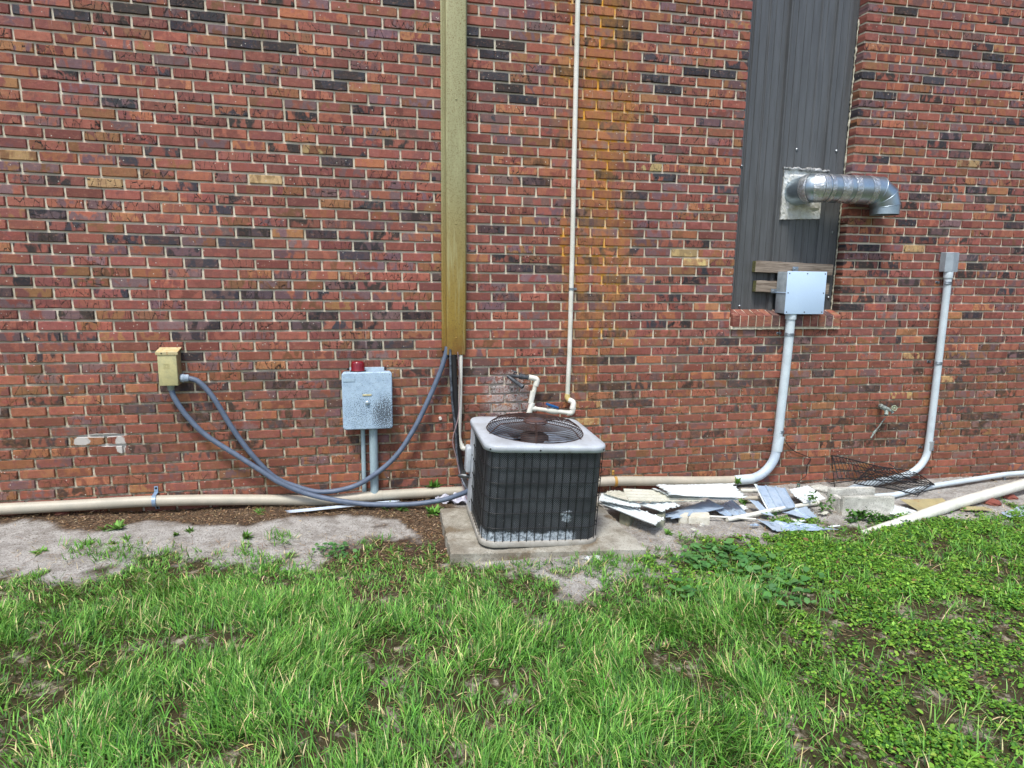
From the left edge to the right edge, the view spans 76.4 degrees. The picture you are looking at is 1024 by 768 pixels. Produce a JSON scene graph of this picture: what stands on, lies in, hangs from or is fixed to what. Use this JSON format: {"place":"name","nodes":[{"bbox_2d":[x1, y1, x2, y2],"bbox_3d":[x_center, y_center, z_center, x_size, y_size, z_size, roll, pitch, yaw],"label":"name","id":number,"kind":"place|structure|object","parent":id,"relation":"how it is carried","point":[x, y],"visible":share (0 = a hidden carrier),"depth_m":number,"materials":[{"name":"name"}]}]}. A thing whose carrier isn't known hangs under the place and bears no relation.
{"place":"outdoors","nodes":[
{"label":"outdoors","id":0,"kind":"place"},
{"bbox_2d":[0,507,1023,767],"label":"long grass","id":1,"kind":"structure","parent":0,"point":[102,717],"depth_m":2.60,"materials":[{"name":"green plant"}]},
{"bbox_2d":[0,475,1023,767],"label":"ground","id":2,"kind":"structure","parent":0,"point":[208,539],"depth_m":3.19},
{"bbox_2d":[29,546,49,555],"bbox_3d":[-2.675,0.947,3.688,0.088,0.035,0.085,8,12,35],"label":"weed","id":3,"kind":"object","parent":2,"relation":"on","point":[40,551],"visible":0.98,"depth_m":3.70,"materials":[{"name":"green plant"}]},
{"bbox_2d":[54,511,69,515],"bbox_3d":[-2.939,0.843,4.248,0.095,0.042,0.047,-1,10,-12],"label":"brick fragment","id":4,"kind":"object","parent":2,"relation":"on","point":[63,513],"visible":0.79,"depth_m":4.23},
{"bbox_2d":[79,537,96,544],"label":"weed","id":5,"kind":"object","parent":2,"relation":"on","point":[91,542],"visible":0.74,"depth_m":3.80,"materials":[{"name":"green plant"}]},
{"bbox_2d":[106,519,126,530],"bbox_3d":[-2.454,0.880,4.051,0.128,0.062,0.126,-1,10,-12],"label":"weed","id":6,"kind":"object","parent":2,"relation":"on","point":[118,524],"visible":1,"depth_m":4.05,"materials":[{"name":"green plant"}]},
{"bbox_2d":[184,526,193,533],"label":"weed","id":7,"kind":"object","parent":2,"relation":"on","point":[189,530],"visible":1,"depth_m":4.05,"materials":[{"name":"green plant"}]},
{"bbox_2d":[242,530,252,538],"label":"weed","id":8,"kind":"object","parent":2,"relation":"on","point":[246,535],"visible":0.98,"depth_m":3.97,"materials":[{"name":"green plant"}]},
{"bbox_2d":[254,507,265,514],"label":"weed","id":9,"kind":"object","parent":2,"relation":"on","point":[258,510],"visible":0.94,"depth_m":4.38,"materials":[{"name":"green plant"}]},
{"bbox_2d":[286,500,400,512],"bbox_3d":[-1.157,0.844,4.501,0.780,0.012,0.047,-3,10,-20],"label":"metal sheet","id":10,"kind":"object","parent":2,"relation":"on","point":[314,509],"visible":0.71,"depth_m":4.45,"materials":[{"name":"white metal"}]},
{"bbox_2d":[395,507,408,512],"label":"weed","id":11,"kind":"object","parent":2,"relation":"on","point":[401,508],"visible":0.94,"depth_m":4.53,"materials":[{"name":"green plant"}]},
{"bbox_2d":[426,503,443,516],"bbox_3d":[-0.542,0.868,4.476,0.122,0.081,0.146,3,10,15],"label":"weed","id":12,"kind":"object","parent":2,"relation":"on","point":[432,511],"visible":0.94,"depth_m":4.47,"materials":[{"name":"green plant"}]},
{"bbox_2d":[435,492,466,503],"bbox_3d":[-0.422,0.822,4.694,0.251,0.079,0.088,2,10,9],"label":"crumpled rag","id":13,"kind":"object","parent":2,"relation":"on","point":[459,499],"visible":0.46,"depth_m":4.67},
{"bbox_2d":[0,0,1023,515],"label":"brick wall","id":14,"kind":"structure","parent":2,"relation":"on","point":[238,202],"depth_m":4.57,"materials":[{"name":"red brick"}]},
{"bbox_2d":[155,347,182,385],"bbox_3d":[-2.217,-0.114,4.216,0.131,0.239,0.108,-1,10,-12],"label":"disconnect box","id":15,"kind":"object","parent":14,"relation":"attached to","point":[169,366],"visible":1,"depth_m":4.18,"materials":[{"name":"paint"}]},
{"bbox_2d":[180,346,447,494],"bbox_3d":[-1.302,0.264,4.465,1.759,1.029,0.091,-1,10,-12],"label":"flexible conduit","id":16,"kind":"object","parent":15,"relation":"attached to","point":[235,432],"visible":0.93,"depth_m":4.54,"materials":[{"name":"grey plastic"}]},
{"bbox_2d":[167,386,467,506],"bbox_3d":[-1.260,0.432,4.397,1.989,0.871,0.112,0,10,-3],"label":"flexible conduit","id":17,"kind":"object","parent":15,"relation":"attached to","point":[205,434],"visible":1,"depth_m":4.44,"materials":[{"name":"grey plastic"}]},
{"bbox_2d":[361,429,366,491],"bbox_3d":[-1.050,0.552,4.609,0.031,0.530,0.031,-1,10,-12],"label":"conduit","id":18,"kind":"object","parent":14,"relation":"attached to","point":[363,460],"visible":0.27,"depth_m":4.59,"materials":[{"name":"grey plastic"}]},
{"bbox_2d":[341,361,392,429],"bbox_3d":[-1.000,0.085,4.503,0.336,0.488,0.127,-1,10,-12],"label":"alarm panel","id":19,"kind":"object","parent":14,"relation":"attached to","point":[366,397],"visible":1,"depth_m":4.46,"materials":[{"name":"grey plastic"}]},
{"bbox_2d":[341,371,392,429],"bbox_3d":[-0.991,0.116,4.464,0.336,0.399,0.039,-1,10,-12],"label":"door","id":20,"kind":"structure","parent":19,"relation":"in","point":[366,396],"depth_m":4.46,"materials":[{"name":"grey metal"}]},
{"bbox_2d":[369,429,378,493],"bbox_3d":[-0.977,0.554,4.604,0.058,0.530,0.058,-1,10,-12],"label":"conduit","id":21,"kind":"object","parent":14,"relation":"attached to","point":[373,451],"visible":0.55,"depth_m":4.58,"materials":[{"name":"grey plastic"}]},
{"bbox_2d":[0,470,754,514],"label":"conduit","id":22,"kind":"object","parent":14,"relation":"attached to","point":[155,500],"visible":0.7,"depth_m":4.47,"materials":[{"name":"beige paint"}]},
{"bbox_2d":[425,479,442,487],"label":"weed","id":23,"kind":"object","parent":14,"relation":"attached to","point":[435,484],"visible":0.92,"depth_m":4.75,"materials":[{"name":"green plant"}]},
{"bbox_2d":[440,0,466,354],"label":"cable trough","id":24,"kind":"object","parent":14,"relation":"attached to","point":[453,43],"visible":0.96,"depth_m":4.38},
{"bbox_2d":[449,349,467,489],"bbox_3d":[-0.340,0.264,4.586,0.104,1.006,0.291,-6,12,-36],"label":"insulated pipe","id":25,"kind":"object","parent":24,"relation":"hanging from","point":[453,379],"visible":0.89,"depth_m":4.63,"materials":[{"name":"black plastic"}]},
{"bbox_2d":[452,352,466,498],"bbox_3d":[-0.366,0.303,4.550,0.072,1.034,0.239,-3,10,-20],"label":"thin wire","id":26,"kind":"object","parent":24,"relation":"attached to","point":[457,420],"visible":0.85,"depth_m":4.62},
{"bbox_2d":[458,355,464,450],"bbox_3d":[-0.342,0.132,4.637,0.043,0.719,0.110,-8,13,-44],"label":"drain pipe","id":27,"kind":"object","parent":24,"relation":"attached to","point":[462,447],"visible":0.75,"depth_m":4.66,"materials":[{"name":"white plastic"}]},
{"bbox_2d":[507,370,528,388],"bbox_3d":[0.047,-0.036,4.718,0.152,0.128,0.105,6,11,29],"label":"hose tap","id":28,"kind":"object","parent":14,"relation":"attached to","point":[511,377],"visible":1,"depth_m":4.69,"materials":[{"name":"grey metal"}]},
{"bbox_2d":[526,0,579,415],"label":"water pipe","id":29,"kind":"object","parent":14,"relation":"attached to","point":[551,409],"visible":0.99,"depth_m":4.66,"materials":[{"name":"white plastic"}]},
{"bbox_2d":[753,314,796,481],"bbox_3d":[2.061,0.128,5.187,0.306,1.370,0.099,-1,10,-12],"label":"conduit","id":30,"kind":"object","parent":14,"relation":"attached to","point":[766,469],"visible":0.97,"depth_m":5.18,"materials":[{"name":"grey plastic"}]},
{"bbox_2d":[752,280,828,293],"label":"wood block","id":31,"kind":"structure","parent":14,"relation":"attached to","point":[762,286],"depth_m":5.11,"materials":[{"name":"brown wood"}]},
{"bbox_2d":[752,261,832,274],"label":"wood block","id":32,"kind":"structure","parent":14,"relation":"attached to","point":[767,266],"depth_m":5.11,"materials":[{"name":"brown wood"}]},
{"bbox_2d":[784,438,810,482],"bbox_3d":[2.352,0.617,5.350,0.284,0.391,0.054,-1,10,-12],"label":"thin wire","id":33,"kind":"object","parent":14,"relation":"attached to","point":[801,454],"visible":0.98,"depth_m":5.39,"materials":[{"name":"black metal"}]},
{"bbox_2d":[771,267,826,313],"bbox_3d":[2.237,-0.733,5.089,0.386,0.364,0.140,-1,10,-12],"label":"junction box","id":34,"kind":"object","parent":14,"relation":"attached to","point":[796,291],"visible":1,"depth_m":5.04,"materials":[{"name":"plastic"}]},
{"bbox_2d":[779,167,900,219],"bbox_3d":[2.542,-1.466,4.993,0.887,0.401,0.323,-1,10,-12],"label":"exhaust duct","id":35,"kind":"object","parent":14,"relation":"attached to","point":[806,192],"visible":1,"depth_m":4.90,"materials":[{"name":"metal"}]},
{"bbox_2d":[870,418,885,438],"bbox_3d":[3.069,0.369,5.461,0.114,0.183,0.019,0,10,-4],"label":"broken rod","id":36,"kind":"object","parent":14,"relation":"attached to","point":[874,432],"visible":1,"depth_m":5.46,"materials":[{"name":"grey metal"}]},
{"bbox_2d":[878,404,896,415],"bbox_3d":[3.121,0.214,5.434,0.120,0.095,0.121,-1,10,-12],"label":"hose tap","id":37,"kind":"object","parent":14,"relation":"attached to","point":[886,409],"visible":1,"depth_m":5.40,"materials":[{"name":"grey metal"}]},
{"bbox_2d":[848,252,959,486],"bbox_3d":[3.190,-0.099,5.325,0.997,1.938,0.100,-3,10,-23],"label":"conduit","id":38,"kind":"object","parent":14,"relation":"attached to","point":[948,265],"visible":0.91,"depth_m":5.42,"materials":[{"name":"grey plastic"}]},
{"bbox_2d":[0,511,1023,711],"bbox_3d":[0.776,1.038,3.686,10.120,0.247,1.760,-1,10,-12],"label":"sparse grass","id":39,"kind":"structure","parent":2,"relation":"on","point":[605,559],"depth_m":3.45,"materials":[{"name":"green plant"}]},
{"bbox_2d":[0,500,1023,767],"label":"dry stems","id":40,"kind":"object","parent":2,"relation":"on","point":[512,622],"visible":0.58,"depth_m":2.94,"materials":[{"name":"beige plant"}]},
{"bbox_2d":[1,475,1023,633],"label":"bark mulch","id":41,"kind":"object","parent":2,"relation":"on","point":[290,508],"visible":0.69,"depth_m":4.18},
{"bbox_2d":[440,502,645,563],"bbox_3d":[0.142,0.996,4.102,1.138,0.217,0.852,-1,10,-12],"label":"concrete pad","id":42,"kind":"object","parent":2,"relation":"on","point":[462,544],"visible":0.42,"depth_m":3.81,"materials":[{"name":"beige concrete"}]},
{"bbox_2d":[458,413,604,547],"bbox_3d":[0.090,0.550,4.050,0.792,0.677,0.719,2,11,-12],"label":"air conditioner","id":43,"kind":"object","parent":42,"relation":"on","point":[533,479],"visible":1,"depth_m":3.76,"materials":[{"name":"black metal"}]},
{"bbox_2d":[312,538,839,611],"bbox_3d":[0.291,1.020,3.658,2.933,0.104,0.882,1,10,0],"label":"broadleaf creeper","id":44,"kind":"object","parent":2,"relation":"on","point":[740,556],"visible":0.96,"depth_m":3.68,"materials":[{"name":"green plant"}]},
{"bbox_2d":[584,555,599,559],"bbox_3d":[0.460,0.989,3.694,0.100,0.021,0.051,-1,10,-12],"label":"stone","id":45,"kind":"object","parent":2,"relation":"on","point":[587,558],"visible":0.59,"depth_m":3.69,"materials":[{"name":"white stone"}]},
{"bbox_2d":[619,512,633,526],"bbox_3d":[0.778,0.910,4.429,0.090,0.098,0.146,5,11,26],"label":"support block","id":46,"kind":"object","parent":2,"relation":"on","point":[625,519],"depth_m":4.38,"materials":[{"name":"grey concrete"}]},
{"bbox_2d":[599,501,663,524],"bbox_3d":[0.803,0.852,4.372,0.153,0.034,0.466,-9,13,-44],"label":"metal sheet","id":47,"kind":"object","parent":46,"relation":"on","point":[641,515],"visible":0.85,"depth_m":4.34,"materials":[{"name":"white metal"}]},
{"bbox_2d":[599,493,640,507],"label":"metal sheet","id":48,"kind":"object","parent":47,"relation":"on","point":[607,498],"visible":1,"depth_m":4.44,"materials":[{"name":"white metal"}]},
{"bbox_2d":[603,490,627,500],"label":"metal sheet","id":49,"kind":"object","parent":48,"relation":"on","point":[619,494],"visible":1,"depth_m":4.51,"materials":[{"name":"beige metal"}]},
{"bbox_2d":[636,502,680,511],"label":"metal sheet","id":50,"kind":"object","parent":47,"relation":"on","point":[661,506],"visible":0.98,"depth_m":4.42,"materials":[{"name":"white metal"}]},
{"bbox_2d":[624,489,703,501],"bbox_3d":[1.055,0.785,4.566,0.589,0.055,0.246,-1,10,-12],"label":"metal sheet","id":51,"kind":"object","parent":50,"relation":"on","point":[639,495],"visible":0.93,"depth_m":4.53,"materials":[{"name":"beige metal"}]},
{"bbox_2d":[652,488,738,499],"bbox_3d":[1.306,0.785,4.654,0.600,0.066,0.153,-1,10,-9],"label":"metal sheet","id":52,"kind":"object","parent":51,"relation":"on","point":[666,493],"visible":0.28,"depth_m":4.61,"materials":[{"name":"white metal"}]},
{"bbox_2d":[656,483,747,497],"bbox_3d":[1.348,0.760,4.641,0.648,0.080,0.204,-1,10,-12],"label":"metal sheet","id":53,"kind":"object","parent":51,"relation":"on","point":[728,490],"visible":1,"depth_m":4.63,"materials":[{"name":"white metal"}]},
{"bbox_2d":[655,511,665,527],"bbox_3d":[0.996,0.921,4.370,0.054,0.107,0.129,4,10,19],"label":"support block","id":54,"kind":"object","parent":2,"relation":"on","point":[661,523],"depth_m":4.33,"materials":[{"name":"grey concrete"}]},
{"bbox_2d":[663,528,674,534],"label":"weed","id":55,"kind":"object","parent":2,"relation":"on","point":[667,531],"visible":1,"depth_m":4.24,"materials":[{"name":"green plant"}]},
{"bbox_2d":[678,512,688,523],"bbox_3d":[1.178,0.929,4.458,0.061,0.076,0.115,4,10,21],"label":"loose brick","id":56,"kind":"object","parent":2,"relation":"on","point":[684,518],"visible":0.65,"depth_m":4.42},
{"bbox_2d":[688,512,709,524],"bbox_3d":[1.281,0.935,4.472,0.183,0.080,0.100,0,10,-6],"label":"loose brick","id":57,"kind":"object","parent":2,"relation":"on","point":[699,517],"visible":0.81,"depth_m":4.42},
{"bbox_2d":[716,500,745,515],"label":"metal sheet","id":58,"kind":"object","parent":2,"relation":"on","point":[732,507],"visible":0.86,"depth_m":4.67,"materials":[{"name":"grey metal"}]},
{"bbox_2d":[666,499,723,518],"bbox_3d":[1.242,0.879,4.556,0.546,0.024,0.154,-5,11,-32],"label":"metal sheet","id":59,"kind":"object","parent":58,"relation":"on","point":[707,505],"visible":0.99,"depth_m":4.58,"materials":[{"name":"grey metal"}]},
{"bbox_2d":[709,515,755,519],"bbox_3d":[1.489,0.927,4.519,0.436,0.055,0.020,0,10,-7],"label":"plastic pipe","id":60,"kind":"object","parent":2,"relation":"on","point":[712,516],"visible":0.6,"depth_m":4.52,"materials":[{"name":"white plastic"}]},
{"bbox_2d":[734,477,741,484],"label":"weed","id":61,"kind":"object","parent":2,"relation":"on","point":[737,481],"visible":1,"depth_m":5.18,"materials":[{"name":"green plant"}]},
{"bbox_2d":[739,498,747,505],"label":"weed","id":62,"kind":"object","parent":2,"relation":"on","point":[741,500],"visible":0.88,"depth_m":4.91,"materials":[{"name":"green plant"}]},
{"bbox_2d":[740,488,757,492],"bbox_3d":[1.823,0.822,5.010,0.128,0.034,0.032,1,10,0],"label":"plastic pipe","id":63,"kind":"object","parent":2,"relation":"on","point":[748,490],"visible":0.87,"depth_m":5.00,"materials":[{"name":"white plastic"}]},
{"bbox_2d":[743,496,760,499],"bbox_3d":[1.803,0.856,4.886,0.132,0.033,0.032,0,10,-4],"label":"plastic pipe","id":64,"kind":"object","parent":2,"relation":"on","point":[753,498],"visible":0.73,"depth_m":4.87,"materials":[{"name":"beige paint"}]},
{"bbox_2d":[764,509,779,519],"bbox_3d":[1.837,0.924,4.598,0.113,0.085,0.049,-1,10,-12],"label":"vine","id":65,"kind":"object","parent":2,"relation":"on","point":[775,513],"visible":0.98,"depth_m":4.59,"materials":[{"name":"green plant"}]},
{"bbox_2d":[725,501,819,521],"bbox_3d":[1.900,0.912,4.694,0.907,0.051,0.051,-4,11,-26],"label":"plastic pipe","id":66,"kind":"object","parent":2,"relation":"on","point":[750,514],"visible":0.92,"depth_m":4.63,"materials":[{"name":"white plastic"}]},
{"bbox_2d":[749,500,773,515],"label":"metal sheet","id":67,"kind":"object","parent":66,"relation":"on","point":[758,505],"visible":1,"depth_m":4.68,"materials":[{"name":"grey metal"}]},
{"bbox_2d":[756,485,794,509],"bbox_3d":[1.965,0.838,4.818,0.236,0.102,0.350,1,10,2],"label":"metal sheet","id":68,"kind":"object","parent":66,"relation":"on","point":[775,496],"visible":0.98,"depth_m":4.84,"materials":[{"name":"grey metal"}]},
{"bbox_2d":[754,484,768,508],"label":"metal sheet","id":69,"kind":"object","parent":68,"relation":"on","point":[761,496],"visible":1,"depth_m":4.80,"materials":[{"name":"white metal"}]},
{"bbox_2d":[789,485,825,503],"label":"metal sheet","id":70,"kind":"object","parent":66,"relation":"on","point":[801,493],"visible":0.83,"depth_m":4.97,"materials":[{"name":"white metal"}]},
{"bbox_2d":[757,519,837,530],"bbox_3d":[1.962,0.962,4.462,0.485,0.027,0.216,0,10,-7],"label":"metal sheet","id":71,"kind":"object","parent":2,"relation":"on","point":[791,526],"visible":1,"depth_m":4.42,"materials":[{"name":"grey metal"}]},
{"bbox_2d":[784,506,816,518],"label":"metal sheet","id":72,"kind":"object","parent":2,"relation":"on","point":[805,512],"visible":1,"depth_m":4.68,"materials":[{"name":"grey metal"}]},
{"bbox_2d":[810,484,828,493],"bbox_3d":[2.478,0.855,5.261,0.184,0.079,0.124,-1,10,-12],"label":"stone","id":73,"kind":"object","parent":2,"relation":"on","point":[821,489],"visible":0.56,"depth_m":5.22,"materials":[{"name":"stone"}]},
{"bbox_2d":[807,490,833,511],"bbox_3d":[2.240,0.844,4.764,0.167,0.164,0.204,-1,10,-12],"label":"vine","id":74,"kind":"object","parent":2,"relation":"on","point":[820,504],"visible":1,"depth_m":4.72,"materials":[{"name":"green plant"}]},
{"bbox_2d":[634,496,1023,767],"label":"clover cover","id":75,"kind":"object","parent":2,"relation":"on","point":[884,563],"visible":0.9,"depth_m":3.26,"materials":[{"name":"green plant"}]},
{"bbox_2d":[635,523,1023,623],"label":"grass tufts","id":76,"kind":"object","parent":2,"relation":"on","point":[880,595],"visible":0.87,"depth_m":3.50,"materials":[{"name":"green plant"}]},
{"bbox_2d":[826,493,835,512],"bbox_3d":[2.318,0.870,4.742,0.071,0.156,0.070,-1,10,-12],"label":"vine","id":77,"kind":"object","parent":2,"relation":"on","point":[833,500],"visible":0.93,"depth_m":4.74,"materials":[{"name":"green plant"}]},
{"bbox_2d":[827,487,894,515],"bbox_3d":[2.581,0.880,4.832,0.401,0.181,0.210,0,10,-6],"label":"concrete block","id":78,"kind":"object","parent":2,"relation":"on","point":[856,498],"depth_m":4.74,"materials":[{"name":"grey concrete"}]},
{"bbox_2d":[844,506,910,524],"bbox_3d":[2.564,0.934,4.579,0.456,0.112,0.136,2,10,9],"label":"vine","id":79,"kind":"object","parent":2,"relation":"on","point":[863,515],"visible":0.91,"depth_m":4.58,"materials":[{"name":"green plant"}]},
{"bbox_2d":[831,455,934,484],"bbox_3d":[3.025,0.708,5.342,0.864,0.214,0.289,-1,10,-12],"label":"wire rack","id":80,"kind":"object","parent":2,"relation":"on","point":[909,478],"visible":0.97,"depth_m":5.35,"materials":[{"name":"black metal"}]},
{"bbox_2d":[826,456,915,486],"bbox_3d":[2.875,0.707,5.314,0.859,0.187,0.277,-1,10,-12],"label":"bent wire","id":81,"kind":"object","parent":80,"relation":"in","point":[861,477],"visible":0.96,"depth_m":5.33,"materials":[{"name":"black metal"}]},
{"bbox_2d":[854,465,933,495],"bbox_3d":[3.084,0.792,5.245,0.696,0.138,0.401,-9,13,-44],"label":"wire rack","id":82,"kind":"object","parent":2,"relation":"on","point":[901,487],"visible":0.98,"depth_m":5.25,"materials":[{"name":"black metal"}]},
{"bbox_2d":[890,505,915,515],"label":"metal sheet","id":83,"kind":"object","parent":2,"relation":"on","point":[898,509],"visible":0.65,"depth_m":4.81,"materials":[{"name":"white metal"}]},
{"bbox_2d":[900,498,944,510],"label":"metal sheet","id":84,"kind":"object","parent":2,"relation":"on","point":[918,504],"visible":0.68,"depth_m":4.92,"materials":[{"name":"beige metal"}]},
{"bbox_2d":[862,479,1023,533],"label":"plastic pipe","id":85,"kind":"object","parent":2,"relation":"on","point":[945,507],"visible":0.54,"depth_m":4.83,"materials":[{"name":"white plastic"}]},
{"bbox_2d":[875,471,1023,497],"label":"plastic pipe","id":86,"kind":"object","parent":2,"relation":"on","point":[967,480],"visible":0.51,"depth_m":5.47,"materials":[{"name":"grey plastic"}]},
{"bbox_2d":[960,506,993,510],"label":"metal sheet","id":87,"kind":"object","parent":2,"relation":"on","point":[977,508],"visible":0.95,"depth_m":4.86,"materials":[{"name":"beige metal"}]},
{"bbox_2d":[984,498,1001,505],"bbox_3d":[3.704,0.917,5.022,0.114,0.064,0.097,-1,10,-12],"label":"brick fragment","id":88,"kind":"object","parent":2,"relation":"on","point":[992,502],"visible":0.97,"depth_m":4.99,"materials":[{"name":"red brick"}]},
{"bbox_2d":[1003,494,1017,499],"bbox_3d":[3.990,0.908,5.208,0.120,0.044,0.067,-1,10,-12],"label":"brick fragment","id":89,"kind":"object","parent":2,"relation":"on","point":[1011,497],"visible":1,"depth_m":5.19,"materials":[{"name":"red brick"}]},
{"bbox_2d":[1001,506,1023,516],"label":"metal sheet","id":90,"kind":"object","parent":2,"relation":"on","point":[1006,512],"visible":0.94,"depth_m":4.79,"materials":[{"name":"grey metal"}]}
]}

